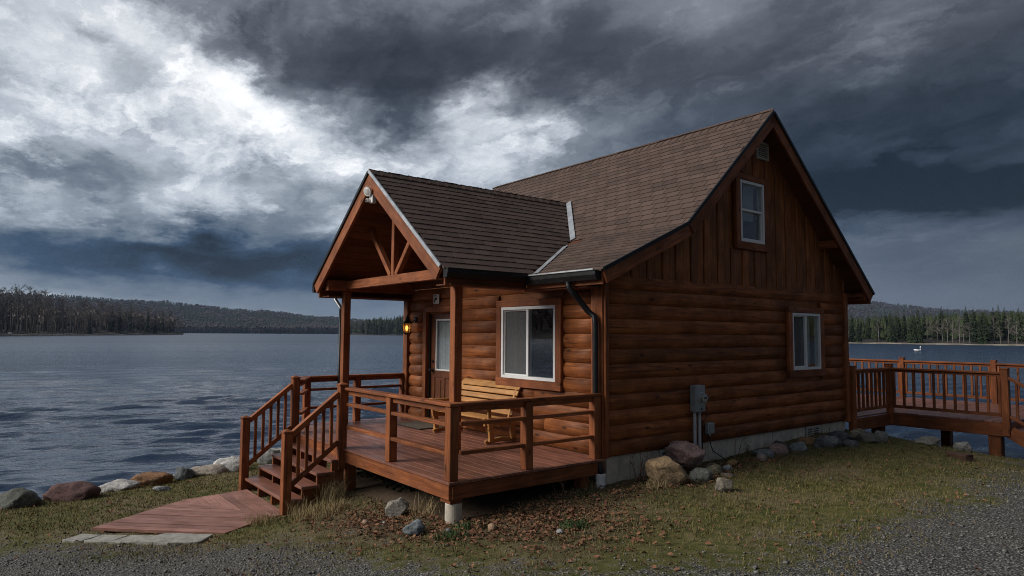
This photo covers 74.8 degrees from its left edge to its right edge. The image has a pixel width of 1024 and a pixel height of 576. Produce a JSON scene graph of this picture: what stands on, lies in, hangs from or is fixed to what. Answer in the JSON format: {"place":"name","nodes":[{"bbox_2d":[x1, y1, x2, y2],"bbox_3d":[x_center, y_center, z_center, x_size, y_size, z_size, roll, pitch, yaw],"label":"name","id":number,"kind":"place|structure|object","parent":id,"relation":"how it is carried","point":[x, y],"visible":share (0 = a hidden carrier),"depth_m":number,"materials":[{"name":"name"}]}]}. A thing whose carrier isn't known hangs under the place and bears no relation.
{"place":"outdoors","nodes":[
{"label":"outdoors","id":0,"kind":"place"},
{"bbox_2d":[0,334,180,335],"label":"beach","id":1,"kind":"structure","parent":0,"point":[76,334],"depth_m":430.44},
{"bbox_2d":[0,305,182,334],"bbox_3d":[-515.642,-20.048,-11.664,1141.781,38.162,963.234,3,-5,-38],"label":"headland","id":2,"kind":"structure","parent":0,"point":[136,325],"depth_m":484.95,"materials":[{"name":"plant"}]},
{"bbox_2d":[0,296,13,333],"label":"bare tree","id":3,"kind":"object","parent":2,"relation":"on","point":[6,313],"visible":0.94,"depth_m":380.22,"materials":[{"name":"brown plant"}]},
{"bbox_2d":[0,286,16,332],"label":"bare tree","id":4,"kind":"object","parent":2,"relation":"on","point":[6,292],"visible":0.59,"depth_m":394.96,"materials":[{"name":"brown plant"}]},
{"bbox_2d":[0,287,17,333],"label":"bare tree","id":5,"kind":"object","parent":2,"relation":"on","point":[2,297],"visible":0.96,"depth_m":379.08,"materials":[{"name":"brown plant"}]},
{"bbox_2d":[7,293,17,331],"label":"bare tree","id":6,"kind":"object","parent":2,"relation":"on","point":[12,311],"visible":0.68,"depth_m":398.08,"materials":[{"name":"brown plant"}]},
{"bbox_2d":[9,284,28,333],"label":"bare tree","id":7,"kind":"object","parent":2,"relation":"on","point":[19,294],"visible":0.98,"depth_m":396.67,"materials":[{"name":"brown plant"}]},
{"bbox_2d":[10,290,29,333],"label":"bare tree","id":8,"kind":"object","parent":2,"relation":"on","point":[25,296],"visible":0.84,"depth_m":402.56,"materials":[{"name":"brown plant"}]},
{"bbox_2d":[19,291,36,333],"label":"bare tree","id":9,"kind":"object","parent":2,"relation":"on","point":[27,311],"visible":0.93,"depth_m":405.05,"materials":[{"name":"brown plant"}]},
{"bbox_2d":[20,291,43,332],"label":"bare tree","id":10,"kind":"object","parent":2,"relation":"on","point":[37,308],"visible":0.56,"depth_m":420.69,"materials":[{"name":"brown plant"}]},
{"bbox_2d":[25,290,47,333],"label":"bare tree","id":11,"kind":"object","parent":2,"relation":"on","point":[34,310],"visible":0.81,"depth_m":412.69,"materials":[{"name":"brown plant"}]},
{"bbox_2d":[30,290,49,333],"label":"bare tree","id":12,"kind":"object","parent":2,"relation":"on","point":[39,308],"visible":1,"depth_m":409.69,"materials":[{"name":"brown plant"}]},
{"bbox_2d":[44,296,59,333],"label":"bare tree","id":13,"kind":"object","parent":2,"relation":"on","point":[48,310],"visible":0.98,"depth_m":424.13,"materials":[{"name":"brown plant"}]},
{"bbox_2d":[46,298,64,333],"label":"bare tree","id":14,"kind":"object","parent":2,"relation":"on","point":[56,306],"visible":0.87,"depth_m":436.91,"materials":[{"name":"brown plant"}]},
{"bbox_2d":[57,298,74,333],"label":"bare tree","id":15,"kind":"object","parent":2,"relation":"on","point":[62,309],"visible":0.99,"depth_m":438.25,"materials":[{"name":"brown plant"}]},
{"bbox_2d":[69,299,88,333],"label":"bare tree","id":16,"kind":"object","parent":2,"relation":"on","point":[77,306],"visible":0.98,"depth_m":456.07,"materials":[{"name":"brown plant"}]},
{"bbox_2d":[84,299,97,321],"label":"bare tree","id":17,"kind":"object","parent":2,"relation":"on","point":[89,311],"visible":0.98,"depth_m":471.61,"materials":[{"name":"brown plant"}]},
{"bbox_2d":[93,301,109,333],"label":"bare tree","id":18,"kind":"object","parent":2,"relation":"on","point":[100,312],"visible":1,"depth_m":484.71,"materials":[{"name":"brown plant"}]},
{"bbox_2d":[108,308,115,331],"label":"pine tree","id":19,"kind":"object","parent":2,"relation":"on","point":[111,326],"visible":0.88,"depth_m":526.29,"materials":[{"name":"green plant"}]},
{"bbox_2d":[115,307,122,332],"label":"pine tree","id":20,"kind":"object","parent":2,"relation":"on","point":[119,327],"visible":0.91,"depth_m":529.41,"materials":[{"name":"green plant"}]},
{"bbox_2d":[350,333,402,334],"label":"wooded point","id":21,"kind":"structure","parent":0,"point":[372,334],"depth_m":888.73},
{"bbox_2d":[350,315,403,332],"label":"conifer wood","id":22,"kind":"object","parent":21,"relation":"on","point":[360,329],"visible":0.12,"depth_m":929.92,"materials":[{"name":"plant"}]},
{"bbox_2d":[1,298,962,333],"bbox_3d":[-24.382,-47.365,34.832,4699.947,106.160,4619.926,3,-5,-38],"label":"hills","id":23,"kind":"structure","parent":0,"point":[337,333],"depth_m":1713.98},
{"bbox_2d":[0,293,1005,333],"bbox_3d":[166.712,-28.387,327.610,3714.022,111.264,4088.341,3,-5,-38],"label":"hill conifers","id":24,"kind":"object","parent":23,"relation":"on","point":[273,320],"visible":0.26,"depth_m":1768.09,"materials":[{"name":"plant"}]},
{"bbox_2d":[0,292,1023,333],"bbox_3d":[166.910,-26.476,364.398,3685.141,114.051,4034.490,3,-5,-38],"label":"hill hardwoods","id":25,"kind":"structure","parent":23,"relation":"on","point":[312,327],"depth_m":1680.38,"materials":[{"name":"plant"}]},
{"bbox_2d":[0,430,1023,575],"bbox_3d":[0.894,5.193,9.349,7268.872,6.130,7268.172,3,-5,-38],"label":"ground","id":26,"kind":"structure","parent":0,"point":[432,565],"depth_m":6.86,"materials":[{"name":"plant"}]},
{"bbox_2d":[0,487,40,509],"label":"boulder","id":27,"kind":"object","parent":26,"relation":"on","point":[17,498],"visible":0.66,"depth_m":10.05,"materials":[{"name":"stone"}]},
{"bbox_2d":[42,481,100,501],"bbox_3d":[-6.998,3.275,10.690,0.853,0.376,0.602,-3,-3,-11],"label":"boulder","id":28,"kind":"object","parent":26,"relation":"on","point":[76,490],"visible":0.67,"depth_m":10.48,"materials":[{"name":"stone"}]},
{"bbox_2d":[62,534,99,542],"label":"paving slab","id":29,"kind":"structure","parent":26,"relation":"on","point":[81,538],"depth_m":7.83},
{"bbox_2d":[84,535,126,543],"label":"paving slab","id":30,"kind":"structure","parent":26,"relation":"on","point":[101,539],"depth_m":7.81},
{"bbox_2d":[98,479,139,492],"bbox_3d":[-6.680,3.380,11.339,0.678,0.296,0.541,-4,-4,-4],"label":"boulder","id":31,"kind":"object","parent":26,"relation":"on","point":[119,485],"visible":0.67,"depth_m":11.18,"materials":[{"name":"stone"}]},
{"bbox_2d":[109,535,153,543],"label":"paving slab","id":32,"kind":"structure","parent":26,"relation":"on","point":[131,539],"depth_m":7.75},
{"bbox_2d":[130,472,173,486],"bbox_3d":[-6.339,3.428,11.799,0.510,0.346,0.635,-3,-5,43],"label":"boulder","id":33,"kind":"object","parent":26,"relation":"on","point":[149,478],"visible":0.68,"depth_m":11.67,"materials":[{"name":"stone"}]},
{"bbox_2d":[153,486,170,491],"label":"flat stone","id":34,"kind":"object","parent":26,"relation":"on","point":[160,488],"visible":0.91,"depth_m":10.95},
{"bbox_2d":[136,533,212,545],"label":"paving slab","id":35,"kind":"structure","parent":26,"relation":"on","point":[165,539],"depth_m":7.64,"materials":[{"name":"stone"}]},
{"bbox_2d":[175,466,194,480],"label":"boulder","id":36,"kind":"object","parent":26,"relation":"on","point":[182,472],"visible":0.76,"depth_m":12.15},
{"bbox_2d":[92,489,280,533],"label":"plank walkway","id":37,"kind":"structure","parent":26,"relation":"on","point":[223,513],"depth_m":8.67,"materials":[{"name":"wood"}]},
{"bbox_2d":[191,464,226,475],"bbox_3d":[-5.678,3.451,12.546,0.626,0.262,0.543,0,-4,4],"label":"boulder","id":38,"kind":"object","parent":26,"relation":"on","point":[211,469],"visible":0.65,"depth_m":12.41,"materials":[{"name":"stone"}]},
{"bbox_2d":[213,456,239,471],"bbox_3d":[-5.400,3.456,12.879,0.587,0.418,0.473,-1,-4,18],"label":"boulder","id":39,"kind":"object","parent":26,"relation":"on","point":[231,464],"visible":0.41,"depth_m":12.78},
{"bbox_2d":[245,509,280,526],"bbox_3d":[-3.143,2.887,8.442,0.490,0.187,0.518,3,-5,-38],"label":"grass tuft","id":40,"kind":"object","parent":26,"relation":"on","point":[261,520],"visible":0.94,"depth_m":8.40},
{"bbox_2d":[257,449,280,463],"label":"boulder","id":41,"kind":"object","parent":26,"relation":"on","point":[265,457],"visible":0.39,"depth_m":13.65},
{"bbox_2d":[286,494,311,517],"bbox_3d":[-2.828,2.807,8.758,0.530,0.350,0.484,-2,-4,28],"label":"grass tuft","id":42,"kind":"object","parent":26,"relation":"on","point":[293,510],"visible":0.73,"depth_m":8.72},
{"bbox_2d":[287,491,348,521],"bbox_3d":[-2.414,2.758,8.465,0.773,0.324,0.868,3,-5,-38],"label":"grass tuft","id":43,"kind":"object","parent":26,"relation":"on","point":[303,514],"visible":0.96,"depth_m":8.36,"materials":[{"name":"plant"}]},
{"bbox_2d":[314,472,351,504],"bbox_3d":[-2.454,2.686,9.056,0.625,0.434,0.716,0,-4,2],"label":"grass tuft","id":44,"kind":"object","parent":26,"relation":"on","point":[335,492],"visible":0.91,"depth_m":9.00,"materials":[{"name":"plant"}]},
{"bbox_2d":[385,497,409,516],"bbox_3d":[-1.347,2.602,7.890,0.270,0.248,0.176,0,-4,7],"label":"boulder","id":45,"kind":"object","parent":26,"relation":"on","point":[398,506],"visible":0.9,"depth_m":7.82,"materials":[{"name":"stone"}]},
{"bbox_2d":[402,519,425,535],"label":"boulder","id":46,"kind":"object","parent":26,"relation":"on","point":[416,527],"visible":0.91,"depth_m":6.91,"materials":[{"name":"stone"}]},
{"bbox_2d":[407,490,441,517],"bbox_3d":[-0.996,2.491,7.799,0.457,0.357,0.564,0,-4,8],"label":"grass tuft","id":47,"kind":"object","parent":26,"relation":"on","point":[424,509],"visible":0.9,"depth_m":7.75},
{"bbox_2d":[432,526,468,541],"bbox_3d":[-0.619,2.452,6.681,0.403,0.139,0.348,0,-4,6],"label":"green plant","id":48,"kind":"object","parent":26,"relation":"on","point":[449,534],"visible":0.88,"depth_m":6.65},
{"bbox_2d":[452,520,473,530],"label":"green plant","id":49,"kind":"object","parent":26,"relation":"on","point":[467,526],"visible":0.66,"depth_m":7.00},
{"bbox_2d":[0,434,1022,575],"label":"fallen leaves","id":50,"kind":"object","parent":26,"relation":"on","point":[482,523],"visible":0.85,"depth_m":7.17,"materials":[{"name":"brown plant"}]},
{"bbox_2d":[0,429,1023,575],"bbox_3d":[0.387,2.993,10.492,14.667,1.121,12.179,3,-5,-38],"label":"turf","id":51,"kind":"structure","parent":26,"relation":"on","point":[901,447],"depth_m":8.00,"materials":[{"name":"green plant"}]},
{"bbox_2d":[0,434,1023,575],"bbox_3d":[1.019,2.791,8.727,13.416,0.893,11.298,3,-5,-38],"label":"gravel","id":52,"kind":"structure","parent":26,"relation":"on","point":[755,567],"depth_m":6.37,"materials":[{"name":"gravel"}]},
{"bbox_2d":[238,108,874,523],"bbox_3d":[0.566,0.443,12.725,10.291,6.665,7.725,3,-5,-38],"label":"log cabin","id":53,"kind":"object","parent":26,"relation":"on","point":[604,312],"visible":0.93,"depth_m":10.42,"materials":[{"name":"wood"}]},
{"bbox_2d":[363,187,375,203],"bbox_3d":[-2.192,-1.434,10.325,0.161,0.247,0.159,3,-5,-38],"label":"security floodlight","id":54,"kind":"object","parent":53,"relation":"attached to","point":[371,199],"visible":1,"depth_m":10.30,"materials":[{"name":"white plastic"}]},
{"bbox_2d":[402,316,416,334],"bbox_3d":[-1.928,0.691,12.562,0.273,0.365,0.192,3,-5,-38],"label":"wall lantern","id":55,"kind":"object","parent":53,"relation":"attached to","point":[406,320],"depth_m":12.51,"materials":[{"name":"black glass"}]},
{"bbox_2d":[397,421,443,429],"bbox_3d":[-1.589,2.382,11.651,0.600,0.015,0.940,3,-5,-38],"label":"doormat","id":56,"kind":"object","parent":53,"relation":"on","point":[419,425],"visible":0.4,"depth_m":11.55,"materials":[{"name":"black"}]},
{"bbox_2d":[422,306,449,420],"bbox_3d":[-1.255,1.372,11.977,0.190,2.085,1.120,3,-5,-38],"label":"door","id":57,"kind":"structure","parent":53,"relation":"in","point":[436,340],"depth_m":12.21,"materials":[{"name":"brown wood"}]},
{"bbox_2d":[429,378,521,444],"bbox_3d":[-0.585,1.891,10.466,0.723,0.868,1.606,3,-5,-38],"label":"garden bench","id":58,"kind":"object","parent":53,"relation":"on","point":[467,383],"visible":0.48,"depth_m":10.39,"materials":[{"name":"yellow wood"}]},
{"bbox_2d":[495,297,563,391],"bbox_3d":[0.304,0.832,10.060,0.244,1.320,1.520,3,-5,-38],"label":"window","id":59,"kind":"structure","parent":53,"relation":"in","point":[502,377],"depth_m":10.03,"materials":[{"name":"plastic"}]},
{"bbox_2d":[690,385,707,465],"bbox_3d":[2.794,2.156,9.757,0.347,1.470,0.216,3,-5,-38],"label":"electricity meter","id":60,"kind":"object","parent":53,"relation":"attached to","point":[698,398],"visible":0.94,"depth_m":9.73,"materials":[{"name":"grey metal"}]},
{"bbox_2d":[705,422,727,460],"bbox_3d":[3.057,2.306,9.982,0.382,0.596,0.124,1,-4,-12],"label":"junction box","id":61,"kind":"object","parent":53,"relation":"attached to","point":[709,428],"visible":0.96,"depth_m":9.95,"materials":[{"name":"grey metal"}]},
{"bbox_2d":[733,172,769,252],"bbox_3d":[3.889,-1.228,11.074,0.940,1.235,0.244,3,-5,-38],"label":"window","id":62,"kind":"structure","parent":53,"relation":"in","point":[748,182],"depth_m":11.10,"materials":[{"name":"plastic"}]},
{"bbox_2d":[785,306,825,377],"bbox_3d":[5.162,0.960,11.935,1.210,1.225,0.244,3,-5,-38],"label":"window","id":63,"kind":"structure","parent":53,"relation":"in","point":[805,370],"depth_m":11.88,"materials":[{"name":"plastic"}]},
{"bbox_2d":[559,518,591,530],"bbox_3d":[0.623,2.383,6.790,0.348,0.130,0.352,3,-5,-38],"label":"green plant","id":64,"kind":"object","parent":26,"relation":"on","point":[580,524],"visible":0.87,"depth_m":6.74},
{"bbox_2d":[629,452,650,483],"bbox_3d":[1.666,2.347,8.735,0.355,0.444,0.169,3,-5,-38],"label":"dead weed","id":65,"kind":"object","parent":26,"relation":"on","point":[640,468],"visible":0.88,"depth_m":8.76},
{"bbox_2d":[646,476,666,490],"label":"grass tuft","id":66,"kind":"object","parent":26,"relation":"on","point":[660,485],"visible":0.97,"depth_m":8.38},
{"bbox_2d":[645,456,687,485],"bbox_3d":[2.012,2.407,8.720,0.527,0.438,0.420,2,-4,-16],"label":"boulder","id":67,"kind":"object","parent":26,"relation":"on","point":[668,470],"visible":0.83,"depth_m":8.57,"materials":[{"name":"stone"}]},
{"bbox_2d":[664,441,705,468],"bbox_3d":[2.406,2.309,9.269,0.451,0.376,0.475,4,-5,-40],"label":"boulder","id":68,"kind":"object","parent":26,"relation":"on","point":[686,454],"visible":0.96,"depth_m":9.17,"materials":[{"name":"stone"}]},
{"bbox_2d":[688,468,712,481],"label":"boulder","id":69,"kind":"object","parent":26,"relation":"on","point":[704,474],"visible":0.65,"depth_m":8.83,"materials":[{"name":"stone"}]},
{"bbox_2d":[704,463,722,474],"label":"boulder","id":70,"kind":"object","parent":26,"relation":"on","point":[714,468],"visible":0.49,"depth_m":9.14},
{"bbox_2d":[715,477,732,491],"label":"boulder","id":71,"kind":"object","parent":26,"relation":"on","point":[723,484],"visible":0.84,"depth_m":8.23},
{"bbox_2d":[752,449,774,456],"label":"boulder","id":72,"kind":"object","parent":26,"relation":"on","point":[768,452],"visible":0.69,"depth_m":10.34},
{"bbox_2d":[769,443,788,454],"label":"boulder","id":73,"kind":"object","parent":26,"relation":"on","point":[779,449],"visible":0.75,"depth_m":10.50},
{"bbox_2d":[789,441,807,451],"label":"boulder","id":74,"kind":"object","parent":26,"relation":"on","point":[800,446],"visible":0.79,"depth_m":10.64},
{"bbox_2d":[797,437,814,444],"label":"boulder","id":75,"kind":"object","parent":26,"relation":"on","point":[807,440],"visible":0.64,"depth_m":11.17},
{"bbox_2d":[813,435,842,447],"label":"boulder","id":76,"kind":"object","parent":26,"relation":"on","point":[825,441],"visible":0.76,"depth_m":10.80,"materials":[{"name":"stone"}]},
{"bbox_2d":[827,430,853,439],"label":"boulder","id":77,"kind":"object","parent":26,"relation":"on","point":[841,435],"visible":0.65,"depth_m":11.53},
{"bbox_2d":[841,439,858,446],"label":"boulder","id":78,"kind":"object","parent":26,"relation":"on","point":[851,443],"visible":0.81,"depth_m":10.91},
{"bbox_2d":[850,428,863,438],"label":"boulder","id":79,"kind":"object","parent":26,"relation":"on","point":[854,432],"visible":0.45,"depth_m":11.71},
{"bbox_2d":[854,432,880,442],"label":"boulder","id":80,"kind":"object","parent":26,"relation":"on","point":[866,437],"visible":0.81,"depth_m":11.23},
{"bbox_2d":[874,430,888,442],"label":"boulder","id":81,"kind":"object","parent":26,"relation":"on","point":[881,436],"visible":0.62,"depth_m":11.42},
{"bbox_2d":[915,436,940,445],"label":"boulder","id":82,"kind":"object","parent":26,"relation":"on","point":[930,440],"visible":0.62,"depth_m":11.60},
{"bbox_2d":[849,357,1023,456],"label":"lakeside deck","id":83,"kind":"structure","parent":26,"relation":"on","point":[999,418],"depth_m":13.32,"materials":[{"name":"wood"}]},
{"bbox_2d":[945,451,973,461],"bbox_3d":[6.900,2.592,10.306,0.160,0.120,0.410,1,-4,-9],"label":"timber block","id":84,"kind":"object","parent":26,"relation":"on","point":[961,456],"depth_m":10.21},
{"bbox_2d":[953,441,972,452],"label":"boulder","id":85,"kind":"object","parent":26,"relation":"on","point":[958,446],"visible":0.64,"depth_m":11.25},
{"bbox_2d":[0,333,1023,497],"bbox_3d":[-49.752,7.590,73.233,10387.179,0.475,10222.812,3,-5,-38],"label":"lake","id":86,"kind":"structure","parent":0,"point":[97,410],"depth_m":32.63,"materials":[{"name":"blue liquid"}]},
{"bbox_2d":[0,0,1023,319],"label":"sky","id":87,"kind":"structure","parent":0,"point":[215,153],"materials":[{"name":"grey"}]},
{"bbox_2d":[849,333,1023,343],"bbox_3d":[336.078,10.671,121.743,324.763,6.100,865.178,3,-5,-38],"label":"wooded shore","id":88,"kind":"structure","parent":0,"point":[930,340],"depth_m":251.91,"materials":[{"name":"plant"}]},
{"bbox_2d":[849,313,855,341],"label":"spruce tree","id":89,"kind":"object","parent":88,"relation":"on","point":[852,336],"visible":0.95,"depth_m":270.98,"materials":[{"name":"green plant"}]},
{"bbox_2d":[854,318,861,342],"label":"spruce tree","id":90,"kind":"object","parent":88,"relation":"on","point":[858,338],"visible":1,"depth_m":264.89,"materials":[{"name":"green plant"}]},
{"bbox_2d":[872,315,879,340],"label":"spruce tree","id":91,"kind":"object","parent":88,"relation":"on","point":[875,335],"visible":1,"depth_m":265.81,"materials":[{"name":"green plant"}]},
{"bbox_2d":[885,312,896,341],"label":"spruce tree","id":92,"kind":"object","parent":88,"relation":"on","point":[888,326],"visible":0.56,"depth_m":262.71,"materials":[{"name":"green plant"}]},
{"bbox_2d":[888,321,896,342],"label":"spruce tree","id":93,"kind":"object","parent":88,"relation":"on","point":[892,337],"visible":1,"depth_m":258.29,"materials":[{"name":"green plant"}]},
{"bbox_2d":[894,313,900,338],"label":"spruce tree","id":94,"kind":"object","parent":88,"relation":"on","point":[896,327],"visible":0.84,"depth_m":270.17,"materials":[{"name":"green plant"}]},
{"bbox_2d":[900,316,905,340],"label":"spruce tree","id":95,"kind":"object","parent":88,"relation":"on","point":[903,336],"visible":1,"depth_m":260.87,"materials":[{"name":"green plant"}]},
{"bbox_2d":[906,319,912,342],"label":"spruce tree","id":96,"kind":"object","parent":88,"relation":"on","point":[909,338],"visible":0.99,"depth_m":250.82,"materials":[{"name":"green plant"}]},
{"bbox_2d":[911,317,917,342],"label":"spruce tree","id":97,"kind":"object","parent":88,"relation":"on","point":[914,335],"visible":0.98,"depth_m":249.87,"materials":[{"name":"green plant"}]},
{"bbox_2d":[915,307,923,339],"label":"spruce tree","id":98,"kind":"object","parent":88,"relation":"on","point":[918,320],"visible":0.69,"depth_m":259.24,"materials":[{"name":"green plant"}]},
{"bbox_2d":[922,310,926,339],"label":"spruce tree","id":99,"kind":"object","parent":88,"relation":"on","point":[924,329],"visible":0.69,"depth_m":261.40,"materials":[{"name":"green plant"}]},
{"bbox_2d":[849,310,1023,338],"bbox_3d":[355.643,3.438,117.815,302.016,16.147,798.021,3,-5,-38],"label":"spruce wood","id":100,"kind":"object","parent":88,"relation":"on","point":[883,325],"visible":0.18,"depth_m":282.50,"materials":[{"name":"plant"}]},
{"bbox_2d":[933,315,939,339],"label":"spruce tree","id":101,"kind":"object","parent":88,"relation":"on","point":[935,333],"visible":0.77,"depth_m":260.31,"materials":[{"name":"green plant"}]},
{"bbox_2d":[938,306,944,339],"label":"spruce tree","id":102,"kind":"object","parent":88,"relation":"on","point":[941,316],"visible":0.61,"depth_m":263.99,"materials":[{"name":"green plant"}]},
{"bbox_2d":[960,306,970,340],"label":"spruce tree","id":103,"kind":"object","parent":88,"relation":"on","point":[966,337],"visible":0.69,"depth_m":251.83,"materials":[{"name":"green plant"}]},
{"bbox_2d":[970,308,977,341],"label":"spruce tree","id":104,"kind":"object","parent":88,"relation":"on","point":[973,336],"visible":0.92,"depth_m":242.42,"materials":[{"name":"green plant"}]},
{"bbox_2d":[976,312,983,343],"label":"spruce tree","id":105,"kind":"object","parent":88,"relation":"on","point":[979,338],"visible":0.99,"depth_m":233.85,"materials":[{"name":"green plant"}]},
{"bbox_2d":[982,312,989,343],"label":"spruce tree","id":106,"kind":"object","parent":88,"relation":"on","point":[985,337],"visible":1,"depth_m":232.93,"materials":[{"name":"green plant"}]},
{"bbox_2d":[989,308,998,339],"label":"spruce tree","id":107,"kind":"object","parent":88,"relation":"on","point":[991,332],"visible":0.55,"depth_m":248.79,"materials":[{"name":"green plant"}]},
{"bbox_2d":[994,307,1004,340],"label":"spruce tree","id":108,"kind":"object","parent":88,"relation":"on","point":[998,324],"visible":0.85,"depth_m":245.09,"materials":[{"name":"green plant"}]},
{"bbox_2d":[1001,307,1009,339],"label":"spruce tree","id":109,"kind":"object","parent":88,"relation":"on","point":[1004,319],"visible":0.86,"depth_m":249.25,"materials":[{"name":"green plant"}]},
{"bbox_2d":[1009,313,1015,340],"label":"spruce tree","id":110,"kind":"object","parent":88,"relation":"on","point":[1011,336],"visible":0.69,"depth_m":239.42,"materials":[{"name":"green plant"}]},
{"bbox_2d":[1012,309,1023,341],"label":"spruce tree","id":111,"kind":"object","parent":88,"relation":"on","point":[1018,336],"visible":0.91,"depth_m":234.73,"materials":[{"name":"green plant"}]},
{"bbox_2d":[849,342,1023,345],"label":"beach","id":112,"kind":"structure","parent":0,"point":[941,343],"depth_m":239.38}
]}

